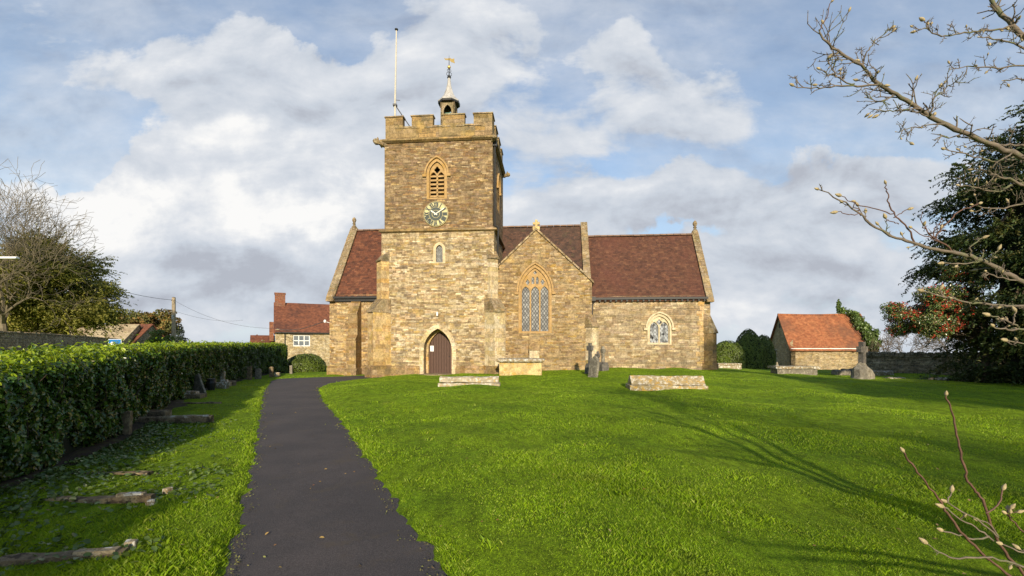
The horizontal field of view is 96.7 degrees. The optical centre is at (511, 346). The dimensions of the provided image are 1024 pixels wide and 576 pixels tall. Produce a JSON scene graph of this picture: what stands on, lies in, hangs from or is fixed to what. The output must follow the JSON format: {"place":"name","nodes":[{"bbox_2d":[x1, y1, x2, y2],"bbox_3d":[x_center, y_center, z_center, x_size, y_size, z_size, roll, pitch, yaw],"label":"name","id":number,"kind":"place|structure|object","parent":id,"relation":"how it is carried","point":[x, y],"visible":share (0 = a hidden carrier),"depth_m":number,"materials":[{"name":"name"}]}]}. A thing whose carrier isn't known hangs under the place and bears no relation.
{"place":"outdoors","nodes":[
{"label":"outdoors","id":0,"kind":"place"},
{"bbox_2d":[0,256,19,258],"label":"street lamp","id":1,"kind":"object","parent":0,"point":[8,257],"visible":1,"depth_m":25.91,"materials":[{"name":"white paint"}]},
{"bbox_2d":[223,376,447,575],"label":"path","id":2,"kind":"structure","parent":0,"point":[293,515],"depth_m":4.37,"materials":[{"name":"grey asphalt"}]},
{"bbox_2d":[228,387,442,575],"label":"path edge weeds","id":3,"kind":"object","parent":2,"relation":"on","point":[259,498],"visible":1,"depth_m":4.38,"materials":[{"name":"green plant"}]},
{"bbox_2d":[0,367,1023,575],"bbox_3d":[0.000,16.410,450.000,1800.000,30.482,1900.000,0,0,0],"label":"ground","id":4,"kind":"structure","parent":0,"point":[854,422],"depth_m":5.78,"materials":[{"name":"green plant"}]},
{"bbox_2d":[0,159,111,332],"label":"bare tree","id":5,"kind":"object","parent":4,"relation":"on","point":[8,308],"visible":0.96,"depth_m":33.94,"materials":[{"name":"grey plant"}]},
{"bbox_2d":[0,331,123,350],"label":"garden wall","id":6,"kind":"structure","parent":4,"relation":"on","point":[16,339],"depth_m":26.54,"materials":[{"name":"grey stone"}]},
{"bbox_2d":[0,546,128,566],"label":"grave kerb","id":7,"kind":"structure","parent":4,"relation":"on","point":[15,559],"depth_m":3.23,"materials":[{"name":"grey stone"}]},
{"bbox_2d":[0,223,143,338],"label":"evergreen tree","id":8,"kind":"object","parent":4,"relation":"on","point":[32,315],"visible":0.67,"depth_m":37.62,"materials":[{"name":"green plant"}]},
{"bbox_2d":[28,324,141,343],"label":"stone barn","id":9,"kind":"structure","parent":4,"relation":"on","point":[131,331],"depth_m":59.37,"materials":[{"name":"stone"}]},
{"bbox_2d":[21,492,155,503],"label":"grave kerb","id":10,"kind":"structure","parent":4,"relation":"on","point":[126,498],"depth_m":4.46,"materials":[{"name":"grey stone"}]},
{"bbox_2d":[71,470,153,475],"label":"grave kerb","id":11,"kind":"structure","parent":4,"relation":"on","point":[137,473],"depth_m":5.30,"materials":[{"name":"grey stone"}]},
{"bbox_2d":[108,339,121,345],"bbox_3d":[-28.800,0.793,33.034,0.940,2.714,0.112,0,0,0],"label":"blue sign","id":12,"kind":"object","parent":4,"relation":"on","point":[115,340],"visible":0.38,"depth_m":32.99,"materials":[{"name":"white paint"}]},
{"bbox_2d":[0,419,244,575],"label":"ground weeds","id":13,"kind":"object","parent":4,"relation":"on","point":[95,458],"visible":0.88,"depth_m":4.95,"materials":[{"name":"green plant"}]},
{"bbox_2d":[121,411,132,434],"bbox_3d":[-6.614,1.408,7.801,0.158,0.616,0.117,0,0,-20],"label":"stone post","id":14,"kind":"object","parent":4,"relation":"on","point":[127,417],"visible":0.49,"depth_m":7.76,"materials":[{"name":"grey stone"}]},
{"bbox_2d":[124,538,138,549],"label":"kerb block","id":15,"kind":"structure","parent":4,"relation":"on","point":[131,542],"depth_m":3.40,"materials":[{"name":"stone"}]},
{"bbox_2d":[0,374,266,487],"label":"soil strip","id":16,"kind":"object","parent":4,"relation":"on","point":[86,450],"visible":0.2,"depth_m":6.63,"materials":[{"name":"brown soil"}]},
{"bbox_2d":[0,334,287,482],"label":"hedge","id":17,"kind":"object","parent":16,"relation":"on","point":[56,404],"visible":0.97,"depth_m":6.86,"materials":[{"name":"green plant"}]},
{"bbox_2d":[129,324,164,343],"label":"red roofed barn","id":18,"kind":"structure","parent":4,"relation":"on","point":[143,333],"depth_m":61.46,"materials":[{"name":"red tile"}]},
{"bbox_2d":[112,308,184,336],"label":"autumn tree","id":19,"kind":"object","parent":4,"relation":"on","point":[161,319],"visible":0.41,"depth_m":65.57,"materials":[{"name":"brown plant"}]},
{"bbox_2d":[145,498,155,505],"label":"kerb block","id":20,"kind":"structure","parent":4,"relation":"on","point":[150,501],"depth_m":4.40,"materials":[{"name":"stone"}]},
{"bbox_2d":[145,409,171,416],"bbox_3d":[-7.689,1.495,9.899,0.425,0.271,0.290,0,0,-8],"label":"tablet","id":21,"kind":"object","parent":4,"relation":"on","point":[157,412],"visible":0.41,"depth_m":9.79,"materials":[{"name":"grey stone"}]},
{"bbox_2d":[145,329,175,342],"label":"light shrub","id":22,"kind":"object","parent":4,"relation":"on","point":[159,333],"visible":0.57,"depth_m":53.48,"materials":[{"name":"green plant"}]},
{"bbox_2d":[162,486,172,493],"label":"kerb block","id":23,"kind":"structure","parent":4,"relation":"on","point":[166,489],"depth_m":4.75,"materials":[{"name":"stone"}]},
{"bbox_2d":[171,297,175,341],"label":"telegraph pole","id":24,"kind":"object","parent":4,"relation":"on","point":[173,315],"visible":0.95,"depth_m":54.85,"materials":[{"name":"brown wood"}]},
{"bbox_2d":[1,247,168,299],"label":"overhead cable","id":25,"kind":"object","parent":24,"relation":"attached to","point":[123,291],"visible":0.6,"depth_m":45.16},
{"bbox_2d":[135,414,213,423],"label":"grave kerb","id":26,"kind":"structure","parent":4,"relation":"on","point":[209,418],"depth_m":9.00,"materials":[{"name":"grey stone"}]},
{"bbox_2d":[176,328,189,342],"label":"dark conifer","id":27,"kind":"object","parent":4,"relation":"on","point":[178,335],"visible":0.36,"depth_m":61.79,"materials":[{"name":"green plant"}]},
{"bbox_2d":[178,391,206,398],"bbox_3d":[-9.357,1.436,13.211,0.756,0.318,0.442,0,0,-8],"label":"grave","id":28,"kind":"object","parent":4,"relation":"on","point":[193,394],"visible":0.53,"depth_m":13.09,"materials":[{"name":"grey stone"}]},
{"bbox_2d":[192,374,205,392],"bbox_3d":[-10.345,1.365,15.026,0.715,0.963,0.077,0,0,15],"label":"headstone","id":29,"kind":"object","parent":4,"relation":"on","point":[199,385],"visible":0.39,"depth_m":14.99,"materials":[{"name":"grey stone"}]},
{"bbox_2d":[178,402,220,403],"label":"grave kerb","id":30,"kind":"structure","parent":4,"relation":"on","point":[202,402],"depth_m":12.07,"materials":[{"name":"grey stone"}]},
{"bbox_2d":[206,379,215,389],"bbox_3d":[-11.106,1.393,16.799,0.315,0.445,0.310,0,0,0],"label":"flower vase","id":31,"kind":"object","parent":4,"relation":"on","point":[210,384],"visible":0.92,"depth_m":16.70,"materials":[{"name":"black metal"}]},
{"bbox_2d":[220,372,224,378],"bbox_3d":[-13.355,1.568,21.001,0.184,0.859,0.147,0,0,-10],"label":"stone post","id":32,"kind":"object","parent":4,"relation":"on","point":[222,375],"visible":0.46,"depth_m":20.93,"materials":[{"name":"grey stone"}]},
{"bbox_2d":[216,379,231,388],"bbox_3d":[-11.373,1.474,17.952,0.615,0.413,0.400,0,0,0],"label":"rubble pile","id":33,"kind":"object","parent":4,"relation":"on","point":[223,384],"visible":0.91,"depth_m":17.81,"materials":[{"name":"stone"}]},
{"bbox_2d":[247,366,251,379],"bbox_3d":[-14.936,1.587,25.897,0.246,0.979,0.148,0,0,10],"label":"headstone","id":34,"kind":"object","parent":4,"relation":"on","point":[249,372],"visible":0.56,"depth_m":25.83,"materials":[{"name":"grey stone"}]},
{"bbox_2d":[254,368,261,378],"bbox_3d":[-14.846,1.676,26.601,0.441,0.829,0.108,0,0,10],"label":"headstone","id":35,"kind":"object","parent":4,"relation":"on","point":[258,373],"visible":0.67,"depth_m":26.55,"materials":[{"name":"grey stone"}]},
{"bbox_2d":[250,322,274,342],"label":"annexe","id":36,"kind":"structure","parent":4,"relation":"on","point":[270,338],"depth_m":51.87,"materials":[{"name":"brick"}]},
{"bbox_2d":[269,367,273,376],"bbox_3d":[-15.232,1.681,28.799,0.267,0.867,0.126,0,0,10],"label":"headstone","id":37,"kind":"object","parent":4,"relation":"on","point":[271,371],"visible":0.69,"depth_m":28.74,"materials":[{"name":"brown stone"}]},
{"bbox_2d":[274,372,279,376],"bbox_3d":[-15.074,1.874,29.198,0.346,0.488,0.167,0,0,0],"label":"marker","id":38,"kind":"object","parent":4,"relation":"on","point":[276,374],"visible":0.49,"depth_m":29.12,"materials":[{"name":"stone"}]},
{"bbox_2d":[289,365,292,373],"bbox_3d":[-15.627,1.712,32.201,0.207,0.821,0.123,0,0,0],"label":"headstone","id":39,"kind":"object","parent":4,"relation":"on","point":[290,369],"visible":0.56,"depth_m":32.14,"materials":[{"name":"beige stone"}]},
{"bbox_2d":[274,292,329,365],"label":"stone house","id":40,"kind":"structure","parent":4,"relation":"on","point":[289,318],"depth_m":52.12,"materials":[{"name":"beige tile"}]},
{"bbox_2d":[290,334,312,345],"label":"window","id":41,"kind":"structure","parent":40,"relation":"in","point":[298,339],"depth_m":51.31,"materials":[{"name":"white paint"}]},
{"bbox_2d":[287,353,326,372],"bbox_3d":[-16.718,1.540,36.991,3.130,2.045,3.140,0,0,0],"label":"round bush","id":42,"kind":"object","parent":4,"relation":"on","point":[305,362],"visible":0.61,"depth_m":35.99,"materials":[{"name":"green plant"}]},
{"bbox_2d":[438,376,499,386],"bbox_3d":[-1.637,1.331,17.502,2.372,0.436,0.464,0,0,2],"label":"coped tomb","id":43,"kind":"object","parent":4,"relation":"on","point":[444,381],"visible":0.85,"depth_m":17.33,"materials":[{"name":"white stone"}]},
{"bbox_2d":[46,397,986,573],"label":"fallen leaves","id":44,"kind":"object","parent":4,"relation":"on","point":[498,519],"visible":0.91,"depth_m":3.76,"materials":[{"name":"brown plant"}]},
{"bbox_2d":[496,358,544,375],"bbox_3d":[0.454,1.126,23.001,2.389,1.129,1.187,0,0,5],"label":"chest tomb","id":45,"kind":"object","parent":4,"relation":"on","point":[519,366],"visible":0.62,"depth_m":22.56,"materials":[{"name":"stone"}]},
{"bbox_2d":[324,58,718,377],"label":"church","id":46,"kind":"structure","parent":4,"relation":"on","point":[445,271],"depth_m":26.01,"materials":[{"name":"stone"}]},
{"bbox_2d":[393,28,409,125],"bbox_3d":[-6.221,-14.950,26.462,1.378,7.000,0.237,0,0,-10],"label":"flagpole","id":47,"kind":"object","parent":46,"relation":"attached to","point":[395,103],"visible":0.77,"depth_m":26.32,"materials":[{"name":"white metal"}]},
{"bbox_2d":[422,155,450,198],"bbox_3d":[-4.188,-9.468,25.640,1.620,2.398,0.640,0,0,5],"label":"window","id":48,"kind":"structure","parent":46,"relation":"in","point":[437,183],"depth_m":25.53,"materials":[{"name":"stone"}]},
{"bbox_2d":[433,242,444,262],"bbox_3d":[-4.040,-5.243,25.377,0.680,1.183,0.140,0,0,5],"label":"window","id":49,"kind":"structure","parent":46,"relation":"in","point":[439,253],"depth_m":25.33,"materials":[{"name":"stone"}]},
{"bbox_2d":[429,332,451,372],"bbox_3d":[-4.075,0.305,26.037,1.620,2.690,0.130,0,0,5],"label":"door","id":50,"kind":"structure","parent":46,"relation":"in","point":[440,350],"depth_m":26.04,"materials":[{"name":"brown wood"}]},
{"bbox_2d":[497,173,501,212],"bbox_3d":[-0.840,-9.468,27.968,0.234,2.398,1.620,0,0,5],"label":"window","id":51,"kind":"structure","parent":46,"relation":"in","point":[498,176],"depth_m":27.63,"materials":[{"name":"stone"}]},
{"bbox_2d":[514,262,555,332],"bbox_3d":[1.330,-2.826,26.236,2.360,4.058,0.350,0,0,5],"label":"window","id":52,"kind":"structure","parent":46,"relation":"in","point":[535,293],"depth_m":26.31,"materials":[{"name":"stone"}]},
{"bbox_2d":[644,312,675,344],"bbox_3d":[8.809,-1.123,27.213,1.860,1.964,0.350,0,0,5],"label":"window","id":53,"kind":"structure","parent":46,"relation":"in","point":[659,330],"depth_m":27.26,"materials":[{"name":"beige stone"}]},
{"bbox_2d":[585,343,593,373],"bbox_3d":[3.882,0.716,22.603,0.483,1.830,0.416,0,0,-28],"label":"cross headstone","id":54,"kind":"object","parent":4,"relation":"on","point":[590,348],"visible":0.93,"depth_m":22.54,"materials":[{"name":"grey stone"}]},
{"bbox_2d":[588,356,599,376],"bbox_3d":[3.701,1.038,20.624,0.302,1.285,0.661,0,0,-24],"label":"headstone","id":55,"kind":"object","parent":4,"relation":"on","point":[593,371],"visible":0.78,"depth_m":20.55,"materials":[{"name":"grey stone"}]},
{"bbox_2d":[599,346,608,370],"bbox_3d":[4.995,0.780,25.000,0.490,1.646,0.557,0,0,-22],"label":"cross headstone","id":56,"kind":"object","parent":4,"relation":"on","point":[603,365],"visible":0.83,"depth_m":24.85,"materials":[{"name":"grey stone"}]},
{"bbox_2d":[626,375,707,390],"bbox_3d":[5.402,1.330,16.000,2.626,0.662,0.899,0,0,4],"label":"coped tomb","id":57,"kind":"object","parent":4,"relation":"on","point":[645,383],"visible":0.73,"depth_m":15.69,"materials":[{"name":"beige stone"}]},
{"bbox_2d":[718,363,741,368],"bbox_3d":[14.562,1.517,30.999,1.754,0.816,0.934,0,0,4],"label":"slab tomb","id":58,"kind":"object","parent":4,"relation":"on","point":[731,365],"visible":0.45,"depth_m":30.57,"materials":[{"name":"stone"}]},
{"bbox_2d":[717,340,745,368],"bbox_3d":[17.897,1.065,37.986,2.993,3.246,2.658,0,0,0],"label":"topiary bush","id":59,"kind":"object","parent":4,"relation":"on","point":[729,352],"visible":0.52,"depth_m":37.06,"materials":[{"name":"green plant"}]},
{"bbox_2d":[736,328,766,368],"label":"topiary bush","id":60,"kind":"object","parent":4,"relation":"on","point":[749,341],"visible":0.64,"depth_m":40.97,"materials":[{"name":"green plant"}]},
{"bbox_2d":[759,334,776,368],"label":"topiary bush","id":61,"kind":"object","parent":4,"relation":"on","point":[771,358],"visible":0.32,"depth_m":43.09,"materials":[{"name":"green plant"}]},
{"bbox_2d":[767,366,820,374],"bbox_3d":[15.473,1.413,25.001,2.353,0.732,0.945,0,0,3],"label":"table tomb","id":62,"kind":"object","parent":4,"relation":"on","point":[809,370],"visible":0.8,"depth_m":24.62,"materials":[{"name":"stone"}]},
{"bbox_2d":[769,314,869,369],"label":"stone shed","id":63,"kind":"structure","parent":4,"relation":"on","point":[827,341],"depth_m":44.29,"materials":[{"name":"orange tile"}]},
{"bbox_2d":[836,299,883,351],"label":"ivy","id":64,"kind":"object","parent":63,"relation":"attached to","point":[859,322],"visible":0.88,"depth_m":43.97,"materials":[{"name":"green plant"}]},
{"bbox_2d":[831,369,850,374],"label":"grave kerb","id":65,"kind":"structure","parent":4,"relation":"on","point":[841,372],"depth_m":25.80,"materials":[{"name":"grey stone"}]},
{"bbox_2d":[849,342,873,378],"bbox_3d":[17.252,0.786,22.410,0.986,2.076,1.080,0,0,-24],"label":"stone cross","id":66,"kind":"object","parent":4,"relation":"on","point":[861,369],"visible":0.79,"depth_m":22.28,"materials":[{"name":"grey stone"}]},
{"bbox_2d":[872,370,893,375],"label":"grave kerb","id":67,"kind":"structure","parent":4,"relation":"on","point":[881,372],"depth_m":25.39,"materials":[{"name":"stone"}]},
{"bbox_2d":[868,339,903,352],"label":"bare shrub","id":68,"kind":"object","parent":4,"relation":"on","point":[881,346],"visible":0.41,"depth_m":41.43,"materials":[{"name":"grey plant"}]},
{"bbox_2d":[882,377,903,378],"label":"grave kerb","id":69,"kind":"structure","parent":4,"relation":"on","point":[893,377],"depth_m":23.57,"materials":[{"name":"stone"}]},
{"bbox_2d":[788,0,1023,575],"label":"magnolia tree","id":70,"kind":"object","parent":4,"relation":"on","point":[1014,28],"visible":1,"depth_m":2.19,"materials":[{"name":"brown plant"}]},
{"bbox_2d":[878,327,944,352],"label":"bare shrub","id":71,"kind":"object","parent":4,"relation":"on","point":[913,340],"visible":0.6,"depth_m":44.90,"materials":[{"name":"grey plant"}]},
{"bbox_2d":[879,269,996,382],"bbox_3d":[19.231,-0.803,20.624,5.175,5.494,2.953,0,0,0],"label":"holly tree","id":72,"kind":"object","parent":4,"relation":"on","point":[923,321],"visible":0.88,"depth_m":20.19,"materials":[{"name":"green plant"}]},
{"bbox_2d":[909,336,967,352],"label":"bare shrub","id":73,"kind":"object","parent":4,"relation":"on","point":[943,344],"visible":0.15,"depth_m":46.54,"materials":[{"name":"brown plant"}]},
{"bbox_2d":[866,351,1015,375],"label":"dry stone wall","id":74,"kind":"structure","parent":4,"relation":"on","point":[909,362],"depth_m":28.27,"materials":[{"name":"grey stone"}]},
{"bbox_2d":[917,369,973,380],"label":"bed plants","id":75,"kind":"object","parent":4,"relation":"on","point":[925,378],"visible":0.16,"depth_m":22.94,"materials":[{"name":"green plant"}]},
{"bbox_2d":[898,100,1023,385],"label":"yew tree","id":76,"kind":"object","parent":4,"relation":"on","point":[1006,229],"visible":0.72,"depth_m":20.18,"materials":[{"name":"green plant"}]},
{"bbox_2d":[0,0,1023,352],"label":"sky","id":77,"kind":"structure","parent":0,"point":[225,152],"materials":[{"name":"blue"}]}
]}

